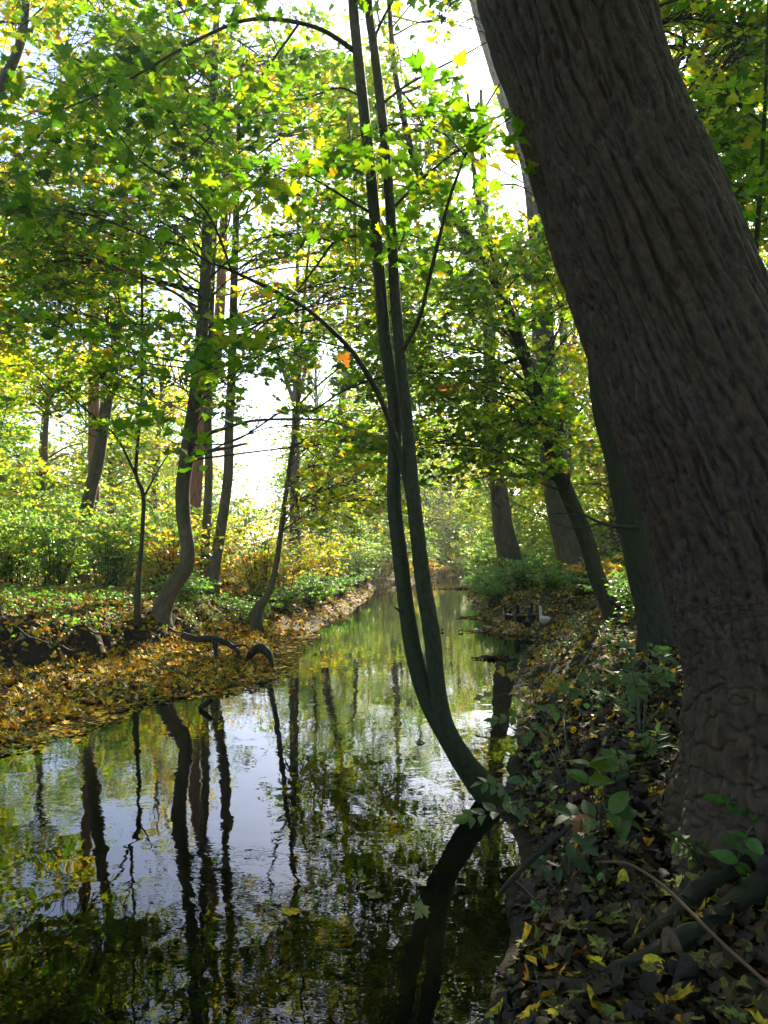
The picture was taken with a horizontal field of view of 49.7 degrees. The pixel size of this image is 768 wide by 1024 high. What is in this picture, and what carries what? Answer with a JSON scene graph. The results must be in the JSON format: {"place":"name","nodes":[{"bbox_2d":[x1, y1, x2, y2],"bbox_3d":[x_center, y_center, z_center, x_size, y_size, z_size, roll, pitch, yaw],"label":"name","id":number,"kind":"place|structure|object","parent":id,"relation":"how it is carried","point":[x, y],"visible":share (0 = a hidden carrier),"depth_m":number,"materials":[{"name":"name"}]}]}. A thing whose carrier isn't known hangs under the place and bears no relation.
{"place":"outdoors","nodes":[
{"label":"outdoors","id":0,"kind":"place"},
{"bbox_2d":[0,579,265,651],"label":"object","id":1,"kind":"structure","parent":0,"point":[49,600],"depth_m":13.66,"materials":[{"name":"green plant"}]},
{"bbox_2d":[181,632,252,659],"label":"fallen branch","id":2,"kind":"object","parent":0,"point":[214,640],"visible":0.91,"depth_m":11.87,"materials":[{"name":"brown wood"}]},
{"bbox_2d":[0,574,539,1023],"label":"water","id":3,"kind":"structure","parent":0,"point":[163,863],"depth_m":4.53,"materials":[{"name":"black liquid"}]},
{"bbox_2d":[0,634,321,754],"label":"floating leaves","id":4,"kind":"object","parent":3,"relation":"on","point":[99,714],"visible":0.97,"depth_m":8.70,"materials":[{"name":"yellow plant"}]},
{"bbox_2d":[460,575,517,607],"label":"shrub","id":5,"kind":"object","parent":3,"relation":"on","point":[492,592],"visible":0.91,"depth_m":21.36,"materials":[{"name":"green plant"}]},
{"bbox_2d":[0,551,767,1023],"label":"ground","id":6,"kind":"structure","parent":0,"point":[36,653],"depth_m":10.61,"materials":[{"name":"soil"}]},
{"bbox_2d":[0,195,50,466],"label":"maple tree","id":7,"kind":"object","parent":6,"relation":"on","point":[15,436],"visible":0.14,"depth_m":27.78,"materials":[{"name":"green plant"}]},
{"bbox_2d":[0,505,68,584],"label":"dense shrub","id":8,"kind":"object","parent":6,"relation":"on","point":[13,554],"visible":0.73,"depth_m":17.80,"materials":[{"name":"green plant"}]},
{"bbox_2d":[0,369,84,568],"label":"understorey tree","id":9,"kind":"object","parent":6,"relation":"on","point":[22,428],"visible":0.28,"depth_m":27.15,"materials":[{"name":"green plant"}]},
{"bbox_2d":[1,489,95,582],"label":"green shrub","id":10,"kind":"object","parent":6,"relation":"on","point":[31,565],"visible":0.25,"depth_m":18.85,"materials":[{"name":"green plant"}]},
{"bbox_2d":[0,374,106,523],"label":"hazel tree","id":11,"kind":"object","parent":6,"relation":"on","point":[53,474],"visible":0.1,"depth_m":32.27,"materials":[{"name":"green plant"}]},
{"bbox_2d":[1,487,106,582],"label":"green shrub","id":12,"kind":"object","parent":6,"relation":"on","point":[68,517],"visible":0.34,"depth_m":18.10,"materials":[{"name":"green plant"}]},
{"bbox_2d":[0,515,116,585],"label":"dense shrub","id":13,"kind":"object","parent":6,"relation":"on","point":[56,573],"visible":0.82,"depth_m":17.17,"materials":[{"name":"green plant"}]},
{"bbox_2d":[0,339,139,572],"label":"hazel tree","id":14,"kind":"object","parent":6,"relation":"on","point":[42,477],"visible":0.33,"depth_m":24.89,"materials":[{"name":"green plant"}]},
{"bbox_2d":[0,0,149,409],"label":"beech tree","id":15,"kind":"object","parent":6,"relation":"on","point":[42,96],"visible":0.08,"depth_m":21.88,"materials":[{"name":"green plant"}]},
{"bbox_2d":[0,197,175,629],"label":"sapling","id":16,"kind":"object","parent":6,"relation":"on","point":[74,292],"visible":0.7,"depth_m":11.68,"materials":[{"name":"green plant"}]},
{"bbox_2d":[0,0,175,392],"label":"forked grey tree","id":17,"kind":"object","parent":6,"relation":"on","point":[14,59],"visible":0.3,"depth_m":14.30,"materials":[{"name":"green plant"}]},
{"bbox_2d":[5,374,171,533],"bbox_3d":[-12.627,-1.636,35.792,7.027,8.997,7.827,1,-3,-25],"label":"hazel tree","id":18,"kind":"object","parent":6,"relation":"on","point":[63,491],"visible":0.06,"depth_m":35.85,"materials":[{"name":"green plant"}]},
{"bbox_2d":[28,414,149,523],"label":"understorey tree","id":19,"kind":"object","parent":6,"relation":"on","point":[102,476],"visible":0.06,"depth_m":38.53,"materials":[{"name":"green plant"}]},
{"bbox_2d":[32,514,177,587],"bbox_3d":[-5.672,0.849,16.774,2.605,1.604,2.553,2,-3,-33],"label":"dense shrub","id":20,"kind":"object","parent":6,"relation":"on","point":[106,571],"visible":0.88,"depth_m":16.62,"materials":[{"name":"green plant"}]},
{"bbox_2d":[46,492,174,586],"bbox_3d":[-5.557,0.620,17.436,2.647,2.094,2.172,0,-3,-7],"label":"green shrub","id":21,"kind":"object","parent":6,"relation":"on","point":[116,523],"visible":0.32,"depth_m":17.31,"materials":[{"name":"green plant"}]},
{"bbox_2d":[52,399,175,560],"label":"understorey tree","id":22,"kind":"object","parent":6,"relation":"on","point":[109,470],"visible":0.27,"depth_m":29.35,"materials":[{"name":"green plant"}]},
{"bbox_2d":[0,27,246,583],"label":"grey leaning tree","id":23,"kind":"object","parent":6,"relation":"on","point":[96,469],"visible":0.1,"depth_m":19.00,"materials":[{"name":"green plant"}]},
{"bbox_2d":[0,20,261,573],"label":"red barked tree","id":24,"kind":"object","parent":6,"relation":"on","point":[93,408],"visible":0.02,"depth_m":24.01,"materials":[{"name":"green plant"}]},
{"bbox_2d":[65,327,238,531],"bbox_3d":[-9.526,-2.398,33.929,6.450,9.961,6.615,0,-3,11],"label":"young maple tree","id":25,"kind":"object","parent":6,"relation":"on","point":[153,491],"visible":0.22,"depth_m":33.68,"materials":[{"name":"green plant"}]},
{"bbox_2d":[0,585,306,744],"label":"fallen leaves","id":26,"kind":"object","parent":6,"relation":"on","point":[66,706],"visible":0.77,"depth_m":10.57,"materials":[{"name":"brown plant"}]},
{"bbox_2d":[94,523,215,584],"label":"dense shrub","id":27,"kind":"object","parent":6,"relation":"on","point":[149,575],"visible":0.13,"depth_m":18.14,"materials":[{"name":"green plant"}]},
{"bbox_2d":[109,385,222,525],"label":"young maple tree","id":28,"kind":"object","parent":6,"relation":"on","point":[168,489],"visible":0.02,"depth_m":46.01,"materials":[{"name":"green plant"}]},
{"bbox_2d":[108,504,254,590],"bbox_3d":[-4.344,0.786,16.867,2.927,1.929,2.831,-2,-3,41],"label":"golden shrub","id":29,"kind":"object","parent":6,"relation":"on","point":[156,561],"visible":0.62,"depth_m":16.85,"materials":[{"name":"yellow plant"}]},
{"bbox_2d":[0,566,373,632],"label":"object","id":30,"kind":"object","parent":6,"relation":"on","point":[302,621],"visible":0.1,"depth_m":19.01,"materials":[{"name":"green plant"}]},
{"bbox_2d":[150,570,223,608],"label":"shrub","id":31,"kind":"object","parent":6,"relation":"on","point":[189,585],"visible":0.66,"depth_m":15.37,"materials":[{"name":"green plant"}]},
{"bbox_2d":[126,379,268,560],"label":"understorey tree","id":32,"kind":"object","parent":6,"relation":"on","point":[245,514],"visible":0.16,"depth_m":40.09,"materials":[{"name":"green plant"}]},
{"bbox_2d":[153,520,260,594],"bbox_3d":[-3.742,0.992,17.368,2.204,1.716,2.279,0,-3,-4],"label":"golden shrub","id":33,"kind":"object","parent":6,"relation":"on","point":[197,548],"visible":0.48,"depth_m":17.48,"materials":[{"name":"yellow plant"}]},
{"bbox_2d":[200,127,220,590],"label":"slender tree","id":34,"kind":"object","parent":6,"relation":"on","point":[207,503],"visible":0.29,"depth_m":17.48,"materials":[{"name":"brown plant"}]},
{"bbox_2d":[0,0,432,628],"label":"crooked maple","id":35,"kind":"object","parent":6,"relation":"on","point":[178,578],"visible":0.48,"depth_m":12.97,"materials":[{"name":"green plant"}]},
{"bbox_2d":[193,511,269,584],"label":"golden shrub","id":36,"kind":"object","parent":6,"relation":"on","point":[232,551],"visible":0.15,"depth_m":19.88,"materials":[{"name":"yellow plant"}]},
{"bbox_2d":[198,513,296,593],"bbox_3d":[-3.088,1.009,18.795,2.639,2.022,2.553,2,-3,-34],"label":"golden shrub","id":37,"kind":"object","parent":6,"relation":"on","point":[266,557],"visible":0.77,"depth_m":18.73,"materials":[{"name":"yellow plant"}]},
{"bbox_2d":[211,592,283,624],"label":"shrub","id":38,"kind":"object","parent":6,"relation":"on","point":[242,611],"visible":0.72,"depth_m":15.82,"materials":[{"name":"green plant"}]},
{"bbox_2d":[245,643,273,667],"bbox_3d":[-1.718,2.010,11.663,0.619,0.303,0.192,-2,-3,39],"label":"arched root","id":39,"kind":"object","parent":6,"relation":"on","point":[264,650],"visible":0.95,"depth_m":11.63,"materials":[{"name":"grey wood"}]},
{"bbox_2d":[101,0,431,565],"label":"red barked tree","id":40,"kind":"object","parent":6,"relation":"on","point":[221,277],"visible":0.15,"depth_m":21.21,"materials":[{"name":"green plant"}]},
{"bbox_2d":[0,0,544,804],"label":"twin stemmed maple","id":41,"kind":"object","parent":6,"relation":"on","point":[428,684],"visible":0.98,"depth_m":5.11,"materials":[{"name":"green plant"}]},
{"bbox_2d":[241,582,318,610],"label":"shrub","id":42,"kind":"object","parent":6,"relation":"on","point":[289,598],"visible":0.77,"depth_m":18.56,"materials":[{"name":"green plant"}]},
{"bbox_2d":[131,43,447,600],"bbox_3d":[-1.807,-4.556,18.155,6.600,13.198,6.861,0,-3,0],"label":"pale tree","id":43,"kind":"object","parent":6,"relation":"on","point":[214,565],"visible":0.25,"depth_m":17.05,"materials":[{"name":"green plant"}]},
{"bbox_2d":[249,541,336,591],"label":"golden shrub","id":44,"kind":"object","parent":6,"relation":"on","point":[282,579],"visible":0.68,"depth_m":20.57,"materials":[{"name":"yellow plant"}]},
{"bbox_2d":[4,406,607,556],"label":"distant wood","id":45,"kind":"object","parent":6,"relation":"on","point":[272,505],"visible":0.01,"depth_m":77.63,"materials":[{"name":"green plant"}]},
{"bbox_2d":[226,201,386,573],"bbox_3d":[-2.253,-4.513,28.783,6.014,13.762,8.734,2,-3,-39],"label":"forked tree","id":46,"kind":"object","parent":6,"relation":"on","point":[295,465],"visible":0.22,"depth_m":28.02,"materials":[{"name":"green plant"}]},
{"bbox_2d":[245,413,370,563],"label":"understorey tree","id":47,"kind":"object","parent":6,"relation":"on","point":[282,486],"visible":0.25,"depth_m":39.94,"materials":[{"name":"green plant"}]},
{"bbox_2d":[261,310,367,549],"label":"maple tree","id":48,"kind":"object","parent":6,"relation":"on","point":[316,393],"visible":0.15,"depth_m":49.75,"materials":[{"name":"green plant"}]},
{"bbox_2d":[287,570,342,604],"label":"shrub","id":49,"kind":"object","parent":6,"relation":"on","point":[314,584],"visible":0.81,"depth_m":20.73,"materials":[{"name":"green plant"}]},
{"bbox_2d":[283,535,359,580],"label":"golden shrub","id":50,"kind":"object","parent":6,"relation":"on","point":[309,565],"visible":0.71,"depth_m":23.26,"materials":[{"name":"yellow plant"}]},
{"bbox_2d":[287,529,369,580],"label":"golden shrub","id":51,"kind":"object","parent":6,"relation":"on","point":[329,548],"visible":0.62,"depth_m":26.37,"materials":[{"name":"yellow plant"}]},
{"bbox_2d":[209,179,454,631],"bbox_3d":[-0.828,-1.933,15.141,4.482,8.728,3.742,-1,-3,14],"label":"bent young tree","id":52,"kind":"object","parent":6,"relation":"on","point":[256,618],"visible":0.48,"depth_m":14.91,"materials":[{"name":"green plant"}]},
{"bbox_2d":[301,520,389,587],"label":"green shrub","id":53,"kind":"object","parent":6,"relation":"on","point":[357,559],"visible":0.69,"depth_m":29.85,"materials":[{"name":"green plant"}]},
{"bbox_2d":[281,432,409,557],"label":"understorey tree","id":54,"kind":"object","parent":6,"relation":"on","point":[326,453],"visible":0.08,"depth_m":47.40,"materials":[{"name":"green plant"}]},
{"bbox_2d":[306,406,410,565],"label":"hazel tree","id":55,"kind":"object","parent":6,"relation":"on","point":[371,522],"visible":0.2,"depth_m":40.21,"materials":[{"name":"green plant"}]},
{"bbox_2d":[326,525,391,585],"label":"green shrub","id":56,"kind":"object","parent":6,"relation":"on","point":[368,565],"visible":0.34,"depth_m":33.38,"materials":[{"name":"green plant"}]},
{"bbox_2d":[326,284,455,562],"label":"maple tree","id":57,"kind":"object","parent":6,"relation":"on","point":[413,394],"visible":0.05,"depth_m":44.37,"materials":[{"name":"green plant"}]},
{"bbox_2d":[260,123,529,571],"bbox_3d":[0.859,-6.882,32.209,11.912,19.096,11.248,0,-3,0],"label":"brown leaning tree","id":58,"kind":"object","parent":6,"relation":"on","point":[341,418],"visible":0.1,"depth_m":32.91,"materials":[{"name":"green plant"}]},
{"bbox_2d":[361,459,440,562],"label":"understorey tree","id":59,"kind":"object","parent":6,"relation":"on","point":[426,533],"visible":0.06,"depth_m":46.54,"materials":[{"name":"green plant"}]},
{"bbox_2d":[369,417,488,561],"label":"hazel tree","id":60,"kind":"object","parent":6,"relation":"on","point":[438,509],"visible":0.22,"depth_m":55.92,"materials":[{"name":"green plant"}]},
{"bbox_2d":[274,0,622,620],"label":"mossy leaning tree","id":61,"kind":"object","parent":6,"relation":"on","point":[437,389],"visible":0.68,"depth_m":11.36,"materials":[{"name":"green plant"}]},
{"bbox_2d":[419,464,485,559],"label":"understorey tree","id":62,"kind":"object","parent":6,"relation":"on","point":[449,525],"visible":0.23,"depth_m":59.90,"materials":[{"name":"green plant"}]},
{"bbox_2d":[446,518,494,575],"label":"green shrub","id":63,"kind":"object","parent":6,"relation":"on","point":[479,539],"visible":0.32,"depth_m":32.89,"materials":[{"name":"green plant"}]},
{"bbox_2d":[448,541,522,576],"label":"dense shrub","id":64,"kind":"object","parent":6,"relation":"on","point":[486,559],"visible":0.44,"depth_m":29.53,"materials":[{"name":"green plant"}]},
{"bbox_2d":[452,774,531,828],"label":"ash seedling","id":65,"kind":"object","parent":6,"relation":"on","point":[508,805],"visible":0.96,"depth_m":4.34,"materials":[{"name":"green plant"}]},
{"bbox_2d":[437,387,547,551],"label":"hazel tree","id":66,"kind":"object","parent":6,"relation":"on","point":[464,501],"visible":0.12,"depth_m":47.99,"materials":[{"name":"green plant"}]},
{"bbox_2d":[413,90,581,575],"bbox_3d":[3.113,-5.351,24.683,5.833,15.415,9.735,0,-3,0],"label":"brown barked tree","id":67,"kind":"object","parent":6,"relation":"on","point":[506,542],"visible":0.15,"depth_m":24.73,"materials":[{"name":"green plant"}]},
{"bbox_2d":[236,0,767,977],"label":"leaning tree","id":68,"kind":"object","parent":6,"relation":"on","point":[660,268],"visible":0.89,"depth_m":3.45,"materials":[{"name":"brown plant"}]},
{"bbox_2d":[454,458,550,550],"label":"understorey tree","id":69,"kind":"object","parent":6,"relation":"on","point":[481,500],"visible":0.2,"depth_m":42.59,"materials":[{"name":"green plant"}]},
{"bbox_2d":[473,666,558,707],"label":"maple seedling","id":70,"kind":"object","parent":6,"relation":"on","point":[526,691],"visible":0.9,"depth_m":8.41,"materials":[{"name":"green plant"}]},
{"bbox_2d":[482,553,556,591],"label":"shrub","id":71,"kind":"object","parent":6,"relation":"on","point":[521,576],"visible":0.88,"depth_m":21.71,"materials":[{"name":"green plant"}]},
{"bbox_2d":[483,703,567,791],"bbox_3d":[0.951,1.579,5.449,0.599,0.336,1.932,0,-3,7],"label":"ash seedling","id":72,"kind":"object","parent":6,"relation":"on","point":[535,756],"visible":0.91,"depth_m":5.88,"materials":[{"name":"green plant"}]},
{"bbox_2d":[461,92,596,477],"bbox_3d":[7.234,-7.724,35.023,8.916,21.194,10.470,1,-3,-28],"label":"beech tree","id":73,"kind":"object","parent":6,"relation":"on","point":[495,102],"visible":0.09,"depth_m":34.55,"materials":[{"name":"green plant"}]},
{"bbox_2d":[498,823,572,907],"bbox_3d":[0.640,1.490,3.521,0.320,0.350,0.054,-1,-3,19],"label":"leaning stick","id":74,"kind":"object","parent":6,"relation":"on","point":[532,860],"visible":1,"depth_m":3.53,"materials":[{"name":"brown wood"}]},
{"bbox_2d":[481,415,609,561],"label":"understorey tree","id":75,"kind":"object","parent":6,"relation":"on","point":[521,517],"visible":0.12,"depth_m":36.92,"materials":[{"name":"green plant"}]},
{"bbox_2d":[526,565,573,590],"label":"shrub","id":76,"kind":"object","parent":6,"relation":"on","point":[553,583],"visible":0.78,"depth_m":19.30,"materials":[{"name":"green plant"}]},
{"bbox_2d":[519,316,608,505],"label":"young maple tree","id":77,"kind":"object","parent":6,"relation":"on","point":[582,357],"visible":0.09,"depth_m":27.16,"materials":[{"name":"green plant"}]},
{"bbox_2d":[529,832,599,882],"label":"maple seedling","id":78,"kind":"object","parent":6,"relation":"on","point":[586,843],"visible":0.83,"depth_m":3.56,"materials":[{"name":"green plant"}]},
{"bbox_2d":[547,568,592,595],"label":"shrub","id":79,"kind":"object","parent":6,"relation":"on","point":[574,583],"visible":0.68,"depth_m":17.78,"materials":[{"name":"green plant"}]},
{"bbox_2d":[373,0,767,586],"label":"grey barked tree","id":80,"kind":"object","parent":6,"relation":"on","point":[566,546],"visible":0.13,"depth_m":20.95,"materials":[{"name":"green plant"}]},
{"bbox_2d":[526,346,624,563],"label":"hazel tree","id":81,"kind":"object","parent":6,"relation":"on","point":[591,505],"visible":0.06,"depth_m":32.38,"materials":[{"name":"green plant"}]},
{"bbox_2d":[479,583,680,726],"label":"fallen leaves","id":82,"kind":"object","parent":6,"relation":"on","point":[537,657],"visible":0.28,"depth_m":11.23,"materials":[{"name":"brown plant"}]},
{"bbox_2d":[539,389,623,570],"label":"understorey tree","id":83,"kind":"object","parent":6,"relation":"on","point":[616,538],"visible":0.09,"depth_m":29.22,"materials":[{"name":"green plant"}]},
{"bbox_2d":[545,555,623,592],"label":"amber shrub","id":84,"kind":"object","parent":6,"relation":"on","point":[579,569],"visible":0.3,"depth_m":17.94,"materials":[{"name":"orange plant"}]},
{"bbox_2d":[564,812,605,837],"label":"maple seedling","id":85,"kind":"object","parent":6,"relation":"on","point":[576,822],"visible":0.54,"depth_m":4.05,"materials":[{"name":"brown plant"}]},
{"bbox_2d":[554,671,619,710],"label":"maple seedling","id":86,"kind":"object","parent":6,"relation":"on","point":[575,692],"visible":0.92,"depth_m":6.95,"materials":[{"name":"green plant"}]},
{"bbox_2d":[569,371,621,556],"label":"hazel tree","id":87,"kind":"object","parent":6,"relation":"on","point":[602,480],"visible":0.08,"depth_m":28.42,"materials":[{"name":"green plant"}]},
{"bbox_2d":[509,584,681,749],"bbox_3d":[4.617,1.610,12.713,6.854,0.742,14.570,0,-3,0],"label":"ground cover","id":88,"kind":"object","parent":6,"relation":"on","point":[586,705],"visible":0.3,"depth_m":8.41,"materials":[{"name":"green plant"}]},
{"bbox_2d":[548,756,644,842],"bbox_3d":[1.006,1.378,3.727,0.385,0.450,0.579,1,-3,-24],"label":"ash seedling","id":89,"kind":"object","parent":6,"relation":"on","point":[617,802],"visible":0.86,"depth_m":3.84,"materials":[{"name":"green plant"}]},
{"bbox_2d":[601,566,635,618],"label":"shrub","id":90,"kind":"object","parent":6,"relation":"on","point":[624,585],"visible":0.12,"depth_m":11.43,"materials":[{"name":"green plant"}]},
{"bbox_2d":[599,747,640,781],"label":"leafy seedling","id":91,"kind":"object","parent":6,"relation":"on","point":[615,761],"visible":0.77,"depth_m":4.46,"materials":[{"name":"green plant"}]},
{"bbox_2d":[485,658,767,1023],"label":"fallen leaves","id":92,"kind":"object","parent":6,"relation":"on","point":[602,982],"visible":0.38,"depth_m":3.19,"materials":[{"name":"brown plant"}]},
{"bbox_2d":[601,860,767,985],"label":"bramble stem","id":93,"kind":"object","parent":92,"relation":"on","point":[725,946],"visible":1,"depth_m":2.37,"materials":[{"name":"brown plant"}]},
{"bbox_2d":[491,649,767,1023],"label":"leaf mould","id":94,"kind":"object","parent":6,"relation":"on","point":[608,1009],"visible":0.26,"depth_m":3.12,"materials":[{"name":"brown plant"}]},
{"bbox_2d":[506,0,767,652],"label":"dark green tree","id":95,"kind":"object","parent":6,"relation":"on","point":[739,159],"visible":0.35,"depth_m":8.47,"materials":[{"name":"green plant"}]},
{"bbox_2d":[602,642,676,741],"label":"elder seedling","id":96,"kind":"object","parent":6,"relation":"on","point":[662,654],"visible":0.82,"depth_m":6.12,"materials":[{"name":"green plant"}]},
{"bbox_2d":[635,722,670,759],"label":"leafy seedling","id":97,"kind":"object","parent":6,"relation":"on","point":[647,742],"visible":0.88,"depth_m":4.70,"materials":[{"name":"green plant"}]},
{"bbox_2d":[587,850,767,983],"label":"fallen leaves","id":98,"kind":"object","parent":6,"relation":"on","point":[669,938],"visible":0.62,"depth_m":2.80,"materials":[{"name":"plant"}]},
{"bbox_2d":[662,831,707,869],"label":"leafy seedling","id":99,"kind":"object","parent":6,"relation":"on","point":[686,851],"visible":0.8,"depth_m":3.22,"materials":[{"name":"green plant"}]},
{"bbox_2d":[659,0,767,164],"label":"slim tree","id":100,"kind":"object","parent":6,"relation":"on","point":[670,6],"visible":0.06,"depth_m":10.26,"materials":[{"name":"plant"}]},
{"bbox_2d":[672,0,767,268],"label":"thin tree","id":101,"kind":"object","parent":6,"relation":"on","point":[715,88],"visible":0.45,"depth_m":7.55,"materials":[{"name":"green plant"}]},
{"bbox_2d":[704,793,763,882],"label":"ash seedling","id":102,"kind":"object","parent":6,"relation":"on","point":[753,845],"visible":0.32,"depth_m":3.00,"materials":[{"name":"green plant"}]},
{"bbox_2d":[0,0,767,548],"label":"sky","id":103,"kind":"structure","parent":0,"point":[439,54],"materials":[{"name":"white"}]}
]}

